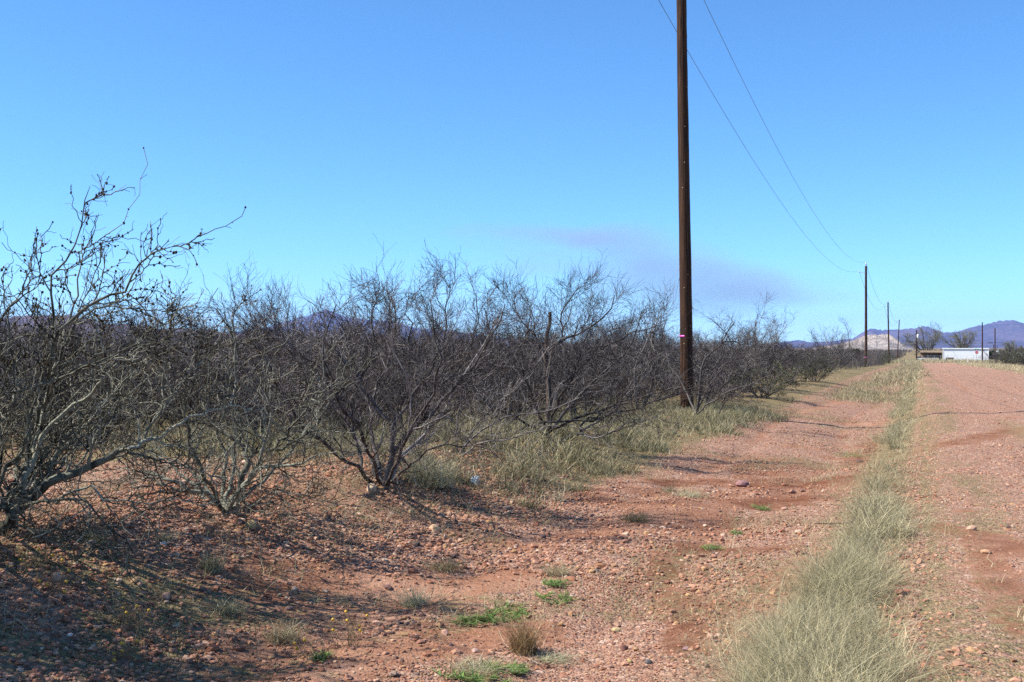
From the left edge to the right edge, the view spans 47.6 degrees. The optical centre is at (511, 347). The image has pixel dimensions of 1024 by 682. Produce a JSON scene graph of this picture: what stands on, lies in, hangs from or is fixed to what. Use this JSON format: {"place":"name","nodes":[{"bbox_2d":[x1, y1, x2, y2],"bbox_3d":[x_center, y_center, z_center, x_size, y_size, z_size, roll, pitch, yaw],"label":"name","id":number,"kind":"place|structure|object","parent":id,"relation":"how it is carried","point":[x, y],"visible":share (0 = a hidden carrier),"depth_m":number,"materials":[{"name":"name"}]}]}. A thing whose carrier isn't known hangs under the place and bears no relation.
{"place":"outdoors","nodes":[
{"label":"outdoors","id":0,"kind":"place"},
{"bbox_2d":[1,315,239,343],"bbox_3d":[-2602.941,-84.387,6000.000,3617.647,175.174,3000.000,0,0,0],"label":"brown hills","id":1,"kind":"structure","parent":0,"point":[32,322],"depth_m":5643.19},
{"bbox_2d":[221,309,643,346],"bbox_3d":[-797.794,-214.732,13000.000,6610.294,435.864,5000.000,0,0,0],"label":"mountain peak","id":2,"kind":"structure","parent":0,"point":[316,317],"depth_m":12443.68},
{"bbox_2d":[0,364,865,509],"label":"dry grass","id":3,"kind":"structure","parent":0,"point":[745,411],"depth_m":15.46,"materials":[{"name":"plant"}]},
{"bbox_2d":[0,348,1023,681],"bbox_3d":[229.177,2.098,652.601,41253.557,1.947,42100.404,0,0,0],"label":"ground","id":4,"kind":"structure","parent":0,"point":[490,634],"depth_m":8.16,"materials":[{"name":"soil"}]},
{"bbox_2d":[0,294,51,423],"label":"mesquite bush","id":5,"kind":"object","parent":4,"relation":"on","point":[18,342],"visible":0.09,"depth_m":17.21,"materials":[{"name":"brown plant"}]},
{"bbox_2d":[0,295,65,399],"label":"mesquite bush","id":6,"kind":"object","parent":4,"relation":"on","point":[26,326],"visible":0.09,"depth_m":18.27,"materials":[{"name":"brown plant"}]},
{"bbox_2d":[0,299,70,446],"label":"mesquite bush","id":7,"kind":"object","parent":4,"relation":"on","point":[32,364],"visible":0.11,"depth_m":14.76,"materials":[{"name":"brown plant"}]},
{"bbox_2d":[20,544,58,565],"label":"berry weed","id":8,"kind":"object","parent":4,"relation":"on","point":[45,553],"visible":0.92,"depth_m":6.79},
{"bbox_2d":[25,558,77,595],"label":"berry weed","id":9,"kind":"object","parent":4,"relation":"on","point":[53,582],"visible":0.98,"depth_m":6.42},
{"bbox_2d":[0,300,182,421],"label":"mesquite bush","id":10,"kind":"object","parent":4,"relation":"on","point":[81,353],"visible":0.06,"depth_m":18.31,"materials":[{"name":"brown plant"}]},
{"bbox_2d":[65,524,121,544],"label":"grass tuft","id":11,"kind":"object","parent":4,"relation":"on","point":[92,539],"visible":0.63,"depth_m":7.38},
{"bbox_2d":[17,332,191,437],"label":"mesquite bush","id":12,"kind":"object","parent":4,"relation":"on","point":[83,431],"visible":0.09,"depth_m":16.64,"materials":[{"name":"brown plant"}]},
{"bbox_2d":[0,256,215,447],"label":"mesquite bush","id":13,"kind":"object","parent":4,"relation":"on","point":[122,343],"visible":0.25,"depth_m":14.65,"materials":[{"name":"brown plant"}]},
{"bbox_2d":[99,633,145,663],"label":"berry weed","id":14,"kind":"object","parent":4,"relation":"on","point":[123,650],"visible":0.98,"depth_m":5.84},
{"bbox_2d":[110,596,152,629],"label":"berry weed","id":15,"kind":"object","parent":4,"relation":"on","point":[129,615],"visible":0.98,"depth_m":6.26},
{"bbox_2d":[64,315,213,429],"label":"mesquite bush","id":16,"kind":"object","parent":4,"relation":"on","point":[166,414],"visible":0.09,"depth_m":18.71,"materials":[{"name":"brown plant"}]},
{"bbox_2d":[0,147,279,594],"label":"thorn shrub","id":17,"kind":"object","parent":4,"relation":"on","point":[32,450],"visible":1,"depth_m":7.21,"materials":[{"name":"plant"}]},
{"bbox_2d":[92,349,209,423],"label":"mesquite bush","id":18,"kind":"object","parent":4,"relation":"on","point":[164,394],"visible":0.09,"depth_m":20.20,"materials":[{"name":"brown plant"}]},
{"bbox_2d":[106,320,272,424],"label":"mesquite bush","id":19,"kind":"object","parent":4,"relation":"on","point":[189,409],"visible":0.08,"depth_m":21.36,"materials":[{"name":"brown plant"}]},
{"bbox_2d":[129,310,285,420],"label":"mesquite bush","id":20,"kind":"object","parent":4,"relation":"on","point":[192,354],"visible":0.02,"depth_m":23.46,"materials":[{"name":"brown plant"}]},
{"bbox_2d":[188,548,234,572],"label":"grass tuft","id":21,"kind":"object","parent":4,"relation":"on","point":[214,566],"visible":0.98,"depth_m":7.56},
{"bbox_2d":[193,591,260,617],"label":"grass tuft","id":22,"kind":"object","parent":4,"relation":"on","point":[225,605],"visible":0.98,"depth_m":6.92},
{"bbox_2d":[75,283,382,520],"bbox_3d":[-2.187,0.416,8.895,2.485,1.899,2.380,0,0,0],"label":"thorn shrub","id":23,"kind":"object","parent":4,"relation":"on","point":[237,499],"visible":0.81,"depth_m":8.69,"materials":[{"name":"plant"}]},
{"bbox_2d":[141,267,322,436],"bbox_3d":[-3.967,0.119,15.884,2.585,2.646,3.410,0,0,16],"label":"mesquite bush","id":24,"kind":"object","parent":4,"relation":"on","point":[220,365],"visible":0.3,"depth_m":15.88,"materials":[{"name":"brown plant"}]},
{"bbox_2d":[162,288,317,429],"bbox_3d":[-4.090,0.280,17.701,2.410,2.306,2.064,0,0,-16],"label":"mesquite bush","id":25,"kind":"object","parent":4,"relation":"on","point":[251,344],"visible":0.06,"depth_m":17.40,"materials":[{"name":"brown plant"}]},
{"bbox_2d":[195,294,321,417],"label":"mesquite bush","id":26,"kind":"object","parent":4,"relation":"on","point":[244,338],"visible":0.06,"depth_m":22.41,"materials":[{"name":"brown plant"}]},
{"bbox_2d":[155,269,398,440],"bbox_3d":[-2.918,0.131,14.948,3.134,2.447,2.376,0,0,-9],"label":"mesquite bush","id":27,"kind":"object","parent":4,"relation":"on","point":[352,343],"visible":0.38,"depth_m":14.63,"materials":[{"name":"brown plant"}]},
{"bbox_2d":[238,615,315,644],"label":"grass tuft","id":28,"kind":"object","parent":4,"relation":"on","point":[286,636],"visible":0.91,"depth_m":6.54,"materials":[{"name":"plant"}]},
{"bbox_2d":[203,328,379,427],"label":"mesquite bush","id":29,"kind":"object","parent":4,"relation":"on","point":[286,376],"visible":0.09,"depth_m":19.15,"materials":[{"name":"brown plant"}]},
{"bbox_2d":[293,629,334,659],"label":"berry weed","id":30,"kind":"object","parent":4,"relation":"on","point":[308,643],"visible":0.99,"depth_m":6.17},
{"bbox_2d":[303,649,333,661],"bbox_3d":[-1.020,1.635,6.201,0.231,0.059,0.339,0,0,0],"label":"weed mat","id":31,"kind":"object","parent":4,"relation":"on","point":[317,656],"visible":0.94,"depth_m":6.16,"materials":[{"name":"green plant"}]},
{"bbox_2d":[270,311,394,421],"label":"mesquite bush","id":32,"kind":"object","parent":4,"relation":"on","point":[336,347],"visible":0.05,"depth_m":22.76,"materials":[{"name":"brown plant"}]},
{"bbox_2d":[259,304,411,419],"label":"mesquite bush","id":33,"kind":"object","parent":4,"relation":"on","point":[378,347],"visible":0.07,"depth_m":23.78,"materials":[{"name":"brown plant"}]},
{"bbox_2d":[320,602,376,647],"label":"berry weed","id":34,"kind":"object","parent":4,"relation":"on","point":[351,628],"visible":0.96,"depth_m":6.46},
{"bbox_2d":[278,340,427,437],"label":"mesquite bush","id":35,"kind":"object","parent":4,"relation":"on","point":[381,398],"visible":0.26,"depth_m":16.67,"materials":[{"name":"brown plant"}]},
{"bbox_2d":[300,352,412,427],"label":"mesquite bush","id":36,"kind":"object","parent":4,"relation":"on","point":[362,393],"visible":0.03,"depth_m":19.60,"materials":[{"name":"brown plant"}]},
{"bbox_2d":[311,311,435,415],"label":"mesquite bush","id":37,"kind":"object","parent":4,"relation":"on","point":[379,334],"visible":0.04,"depth_m":26.04,"materials":[{"name":"brown plant"}]},
{"bbox_2d":[199,236,556,511],"bbox_3d":[-1.240,0.256,11.293,3.361,2.621,3.460,0,0,0],"label":"mesquite bush","id":38,"kind":"object","parent":4,"relation":"on","point":[391,468],"visible":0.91,"depth_m":10.96,"materials":[{"name":"brown plant"}]},
{"bbox_2d":[391,584,445,608],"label":"grass tuft","id":39,"kind":"object","parent":4,"relation":"on","point":[412,602],"visible":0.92,"depth_m":7.57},
{"bbox_2d":[341,314,502,426],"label":"mesquite bush","id":40,"kind":"object","parent":4,"relation":"on","point":[411,384],"visible":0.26,"depth_m":18.09,"materials":[{"name":"brown plant"}]},
{"bbox_2d":[369,280,476,413],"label":"mesquite bush","id":41,"kind":"object","parent":4,"relation":"on","point":[422,338],"visible":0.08,"depth_m":23.36,"materials":[{"name":"brown plant"}]},
{"bbox_2d":[384,449,473,488],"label":"grass tuft","id":42,"kind":"object","parent":4,"relation":"on","point":[429,477],"visible":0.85,"depth_m":11.37,"materials":[{"name":"plant"}]},
{"bbox_2d":[374,292,489,415],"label":"mesquite bush","id":43,"kind":"object","parent":4,"relation":"on","point":[430,352],"visible":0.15,"depth_m":20.83,"materials":[{"name":"brown plant"}]},
{"bbox_2d":[365,314,515,416],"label":"mesquite bush","id":44,"kind":"object","parent":4,"relation":"on","point":[449,359],"visible":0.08,"depth_m":24.91,"materials":[{"name":"brown plant"}]},
{"bbox_2d":[411,555,471,573],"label":"grass tuft","id":45,"kind":"object","parent":4,"relation":"on","point":[443,566],"visible":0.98,"depth_m":8.64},
{"bbox_2d":[426,666,514,681],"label":"weed mat","id":46,"kind":"object","parent":4,"relation":"on","point":[476,678],"visible":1,"depth_m":5.89,"materials":[{"name":"green plant"}]},
{"bbox_2d":[440,612,507,626],"bbox_3d":[-0.234,1.643,7.045,0.468,0.053,0.369,0,0,-18],"label":"weed mat","id":47,"kind":"object","parent":4,"relation":"on","point":[480,617],"visible":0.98,"depth_m":7.07,"materials":[{"name":"green plant"}]},
{"bbox_2d":[425,319,536,415],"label":"mesquite bush","id":48,"kind":"object","parent":4,"relation":"on","point":[483,366],"visible":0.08,"depth_m":26.46,"materials":[{"name":"brown plant"}]},
{"bbox_2d":[430,650,541,680],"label":"grass tuft","id":49,"kind":"object","parent":4,"relation":"on","point":[474,666],"visible":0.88,"depth_m":6.08,"materials":[{"name":"plant"}]},
{"bbox_2d":[427,320,563,418],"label":"mesquite bush","id":50,"kind":"object","parent":4,"relation":"on","point":[520,375],"visible":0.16,"depth_m":23.61,"materials":[{"name":"brown plant"}]},
{"bbox_2d":[477,660,536,674],"bbox_3d":[-0.026,1.676,6.110,0.377,0.071,0.286,0,0,0],"label":"weed mat","id":51,"kind":"object","parent":4,"relation":"on","point":[518,671],"visible":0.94,"depth_m":6.11,"materials":[{"name":"green plant"}]},
{"bbox_2d":[432,306,585,422],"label":"mesquite bush","id":52,"kind":"object","parent":4,"relation":"on","point":[517,392],"visible":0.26,"depth_m":22.02,"materials":[{"name":"brown plant"}]},
{"bbox_2d":[482,598,539,622],"bbox_3d":[-0.035,1.648,7.270,0.433,0.052,0.593,0,0,-22],"label":"weed mat","id":53,"kind":"object","parent":4,"relation":"on","point":[518,613],"visible":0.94,"depth_m":7.29,"materials":[{"name":"green plant"}]},
{"bbox_2d":[0,400,1023,681],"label":"dry weeds","id":54,"kind":"object","parent":4,"relation":"on","point":[140,620],"visible":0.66,"depth_m":8.59,"materials":[{"name":"plant"}]},
{"bbox_2d":[423,316,618,488],"bbox_3d":[0.085,0.699,13.438,2.395,2.247,2.302,0,0,0],"label":"mesquite bush","id":55,"kind":"object","parent":4,"relation":"on","point":[510,416],"visible":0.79,"depth_m":13.40,"materials":[{"name":"brown plant"}]},
{"bbox_2d":[493,614,558,656],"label":"grass tuft","id":56,"kind":"object","parent":4,"relation":"on","point":[524,644],"visible":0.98,"depth_m":6.45,"materials":[{"name":"plant"}]},
{"bbox_2d":[516,642,590,665],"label":"grass tuft","id":57,"kind":"object","parent":4,"relation":"on","point":[551,659],"visible":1,"depth_m":6.38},
{"bbox_2d":[505,288,603,421],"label":"mesquite bush","id":58,"kind":"object","parent":4,"relation":"on","point":[567,359],"visible":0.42,"depth_m":22.92,"materials":[{"name":"brown plant"}]},
{"bbox_2d":[529,588,580,604],"bbox_3d":[0.306,1.651,7.729,0.419,0.057,0.390,0,0,-28],"label":"weed mat","id":59,"kind":"object","parent":4,"relation":"on","point":[556,601],"visible":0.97,"depth_m":7.72,"materials":[{"name":"green plant"}]},
{"bbox_2d":[534,561,577,578],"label":"grass tuft","id":60,"kind":"object","parent":4,"relation":"on","point":[556,571],"visible":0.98,"depth_m":8.51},
{"bbox_2d":[540,577,572,587],"bbox_3d":[0.302,1.632,8.106,0.291,0.048,0.327,0,0,23],"label":"weed mat","id":61,"kind":"object","parent":4,"relation":"on","point":[550,582],"visible":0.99,"depth_m":8.11,"materials":[{"name":"green plant"}]},
{"bbox_2d":[428,249,694,445],"bbox_3d":[0.705,-0.005,17.143,3.837,2.928,4.344,0,0,0],"label":"mesquite bush","id":62,"kind":"object","parent":4,"relation":"on","point":[548,364],"visible":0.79,"depth_m":16.90,"materials":[{"name":"brown plant"}]},
{"bbox_2d":[507,333,632,407],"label":"mesquite bush","id":63,"kind":"object","parent":4,"relation":"on","point":[584,374],"visible":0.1,"depth_m":28.23,"materials":[{"name":"brown plant"}]},
{"bbox_2d":[497,320,643,414],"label":"mesquite bush","id":64,"kind":"object","parent":4,"relation":"on","point":[592,378],"visible":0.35,"depth_m":25.51,"materials":[{"name":"brown plant"}]},
{"bbox_2d":[553,332,670,404],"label":"mesquite bush","id":65,"kind":"object","parent":4,"relation":"on","point":[615,369],"visible":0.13,"depth_m":29.71,"materials":[{"name":"brown plant"}]},
{"bbox_2d":[565,319,678,401],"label":"mesquite bush","id":66,"kind":"object","parent":4,"relation":"on","point":[644,336],"visible":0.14,"depth_m":33.37,"materials":[{"name":"brown plant"}]},
{"bbox_2d":[579,308,666,395],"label":"mesquite bush","id":67,"kind":"object","parent":4,"relation":"on","point":[637,334],"visible":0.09,"depth_m":36.64,"materials":[{"name":"brown plant"}]},
{"bbox_2d":[522,314,737,452],"bbox_3d":[1.796,0.476,16.567,2.457,2.116,2.714,0,0,36],"label":"mesquite bush","id":68,"kind":"object","parent":4,"relation":"on","point":[618,411],"visible":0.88,"depth_m":16.21,"materials":[{"name":"brown plant"}]},
{"bbox_2d":[580,272,686,411],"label":"mesquite bush","id":69,"kind":"object","parent":4,"relation":"on","point":[645,357],"visible":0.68,"depth_m":27.96,"materials":[{"name":"brown plant"}]},
{"bbox_2d":[614,508,656,523],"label":"grass tuft","id":70,"kind":"object","parent":4,"relation":"on","point":[641,517],"visible":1,"depth_m":11.17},
{"bbox_2d":[594,328,679,404],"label":"mesquite bush","id":71,"kind":"object","parent":4,"relation":"on","point":[663,366],"visible":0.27,"depth_m":30.83,"materials":[{"name":"brown plant"}]},
{"bbox_2d":[676,0,693,408],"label":"utility pole","id":72,"kind":"object","parent":4,"relation":"on","point":[685,290],"visible":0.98,"depth_m":27.78,"materials":[{"name":"brown wood"}]},
{"bbox_2d":[704,1,863,262],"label":"power line","id":73,"kind":"object","parent":72,"relation":"attached to","point":[760,115],"visible":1,"depth_m":40.69,"materials":[{"name":"metal"}]},
{"bbox_2d":[637,327,733,394],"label":"mesquite bush","id":74,"kind":"object","parent":4,"relation":"on","point":[679,356],"visible":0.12,"depth_m":38.17,"materials":[{"name":"brown plant"}]},
{"bbox_2d":[657,484,717,498],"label":"grass tuft","id":75,"kind":"object","parent":4,"relation":"on","point":[692,494],"visible":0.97,"depth_m":13.06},
{"bbox_2d":[630,331,771,405],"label":"mesquite bush","id":76,"kind":"object","parent":4,"relation":"on","point":[718,358],"visible":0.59,"depth_m":29.29,"materials":[{"name":"brown plant"}]},
{"bbox_2d":[651,334,755,395],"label":"mesquite bush","id":77,"kind":"object","parent":4,"relation":"on","point":[711,361],"visible":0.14,"depth_m":33.58,"materials":[{"name":"brown plant"}]},
{"bbox_2d":[657,312,775,414],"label":"mesquite bush","id":78,"kind":"object","parent":4,"relation":"on","point":[716,384],"visible":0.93,"depth_m":24.98,"materials":[{"name":"brown plant"}]},
{"bbox_2d":[660,340,776,403],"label":"mesquite bush","id":79,"kind":"object","parent":4,"relation":"on","point":[737,378],"visible":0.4,"depth_m":31.48,"materials":[{"name":"brown plant"}]},
{"bbox_2d":[703,332,754,396],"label":"mesquite bush","id":80,"kind":"object","parent":4,"relation":"on","point":[722,352],"visible":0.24,"depth_m":36.27,"materials":[{"name":"brown plant"}]},
{"bbox_2d":[693,319,780,390],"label":"mesquite bush","id":81,"kind":"object","parent":4,"relation":"on","point":[755,349],"visible":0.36,"depth_m":41.75,"materials":[{"name":"brown plant"}]},
{"bbox_2d":[692,291,786,357],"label":"mesquite tree","id":82,"kind":"object","parent":4,"relation":"on","point":[719,327],"visible":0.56,"depth_m":53.99,"materials":[{"name":"brown plant"}]},
{"bbox_2d":[713,325,789,368],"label":"mesquite bush","id":83,"kind":"object","parent":4,"relation":"on","point":[751,343],"visible":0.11,"depth_m":53.67,"materials":[{"name":"brown plant"}]},
{"bbox_2d":[718,356,810,401],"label":"green bush","id":84,"kind":"object","parent":4,"relation":"on","point":[791,383],"visible":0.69,"depth_m":35.96,"materials":[{"name":"green plant"}]},
{"bbox_2d":[507,344,1023,368],"bbox_3d":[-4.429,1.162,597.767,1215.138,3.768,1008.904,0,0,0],"label":"distant scrub","id":85,"kind":"object","parent":4,"relation":"on","point":[872,353],"visible":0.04,"depth_m":146.96,"materials":[{"name":"brown plant"}]},
{"bbox_2d":[735,333,803,388],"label":"mesquite bush","id":86,"kind":"object","parent":4,"relation":"on","point":[780,358],"visible":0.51,"depth_m":43.45,"materials":[{"name":"brown plant"}]},
{"bbox_2d":[739,301,802,370],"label":"mesquite tree","id":87,"kind":"object","parent":4,"relation":"on","point":[772,327],"visible":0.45,"depth_m":69.05,"materials":[{"name":"brown plant"}]},
{"bbox_2d":[754,341,840,381],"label":"mesquite bush","id":88,"kind":"object","parent":4,"relation":"on","point":[808,365],"visible":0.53,"depth_m":50.04,"materials":[{"name":"brown plant"}]},
{"bbox_2d":[789,340,828,371],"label":"mesquite bush","id":89,"kind":"object","parent":4,"relation":"on","point":[822,352],"visible":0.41,"depth_m":73.51,"materials":[{"name":"brown plant"}]},
{"bbox_2d":[607,363,1023,681],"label":"grass strip","id":90,"kind":"object","parent":4,"relation":"on","point":[795,639],"depth_m":6.97,"materials":[{"name":"plant"}]},
{"bbox_2d":[795,351,840,381],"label":"green bush","id":91,"kind":"object","parent":4,"relation":"on","point":[822,376],"visible":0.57,"depth_m":54.12,"materials":[{"name":"green plant"}]},
{"bbox_2d":[806,324,843,352],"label":"mesquite tree","id":92,"kind":"object","parent":4,"relation":"on","point":[814,338],"visible":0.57,"depth_m":113.96,"materials":[{"name":"brown plant"}]},
{"bbox_2d":[804,341,858,371],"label":"mesquite bush","id":93,"kind":"object","parent":4,"relation":"on","point":[837,355],"visible":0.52,"depth_m":77.23,"materials":[{"name":"brown plant"}]},
{"bbox_2d":[819,338,870,368],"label":"mesquite bush","id":94,"kind":"object","parent":4,"relation":"on","point":[849,359],"visible":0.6,"depth_m":93.88,"materials":[{"name":"brown plant"}]},
{"bbox_2d":[823,315,873,362],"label":"mesquite tree","id":95,"kind":"object","parent":4,"relation":"on","point":[845,339],"visible":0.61,"depth_m":107.70,"materials":[{"name":"brown plant"}]},
{"bbox_2d":[859,262,866,366],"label":"utility pole","id":96,"kind":"object","parent":4,"relation":"on","point":[865,361],"visible":0.93,"depth_m":120.89,"materials":[{"name":"brown wood"}]},
{"bbox_2d":[899,320,943,355],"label":"bare tree","id":97,"kind":"object","parent":4,"relation":"on","point":[927,346],"visible":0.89,"depth_m":287.49,"materials":[{"name":"grey plant"}]},
{"bbox_2d":[920,351,942,359],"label":"house","id":98,"kind":"structure","parent":4,"relation":"on","point":[930,354],"depth_m":281.63,"materials":[{"name":"beige"}]},
{"bbox_2d":[937,328,978,347],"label":"bare tree","id":99,"kind":"object","parent":4,"relation":"on","point":[958,342],"visible":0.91,"depth_m":295.35,"materials":[{"name":"grey plant"}]},
{"bbox_2d":[942,348,988,359],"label":"trailer","id":100,"kind":"object","parent":4,"relation":"on","point":[964,353],"visible":0.71,"depth_m":274.94,"materials":[{"name":"white"}]},
{"bbox_2d":[989,340,1023,356],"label":"bare tree","id":101,"kind":"object","parent":4,"relation":"on","point":[1008,344],"visible":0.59,"depth_m":275.87,"materials":[{"name":"grey plant"}]},
{"bbox_2d":[994,350,1022,364],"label":"roadside bush","id":102,"kind":"object","parent":4,"relation":"on","point":[1009,358],"visible":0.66,"depth_m":139.58,"materials":[{"name":"green plant"}]},
{"bbox_2d":[997,348,1023,364],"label":"roadside bush","id":103,"kind":"object","parent":4,"relation":"on","point":[1016,358],"visible":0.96,"depth_m":136.84,"materials":[{"name":"green plant"}]},
{"bbox_2d":[0,0,1023,347],"label":"sky","id":104,"kind":"structure","parent":0,"point":[544,133],"materials":[{"name":"blue"}]},
{"bbox_2d":[812,334,913,349],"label":"rock hill","id":105,"kind":"structure","parent":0,"point":[880,342],"depth_m":1792.82,"materials":[{"name":"stone"}]},
{"bbox_2d":[773,320,1023,347],"bbox_3d":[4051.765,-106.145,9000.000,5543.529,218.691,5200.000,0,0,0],"label":"mountain range","id":106,"kind":"structure","parent":0,"point":[1008,330],"depth_m":8058.40,"materials":[{"name":"stone"}]},
{"bbox_2d":[822,358,1023,404],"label":"verge grass","id":107,"kind":"structure","parent":0,"point":[901,371],"depth_m":71.83,"materials":[{"name":"plant"}]},
{"bbox_2d":[917,362,1023,681],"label":"road","id":108,"kind":"structure","parent":0,"point":[1008,619],"depth_m":10.60,"materials":[{"name":"soil"}]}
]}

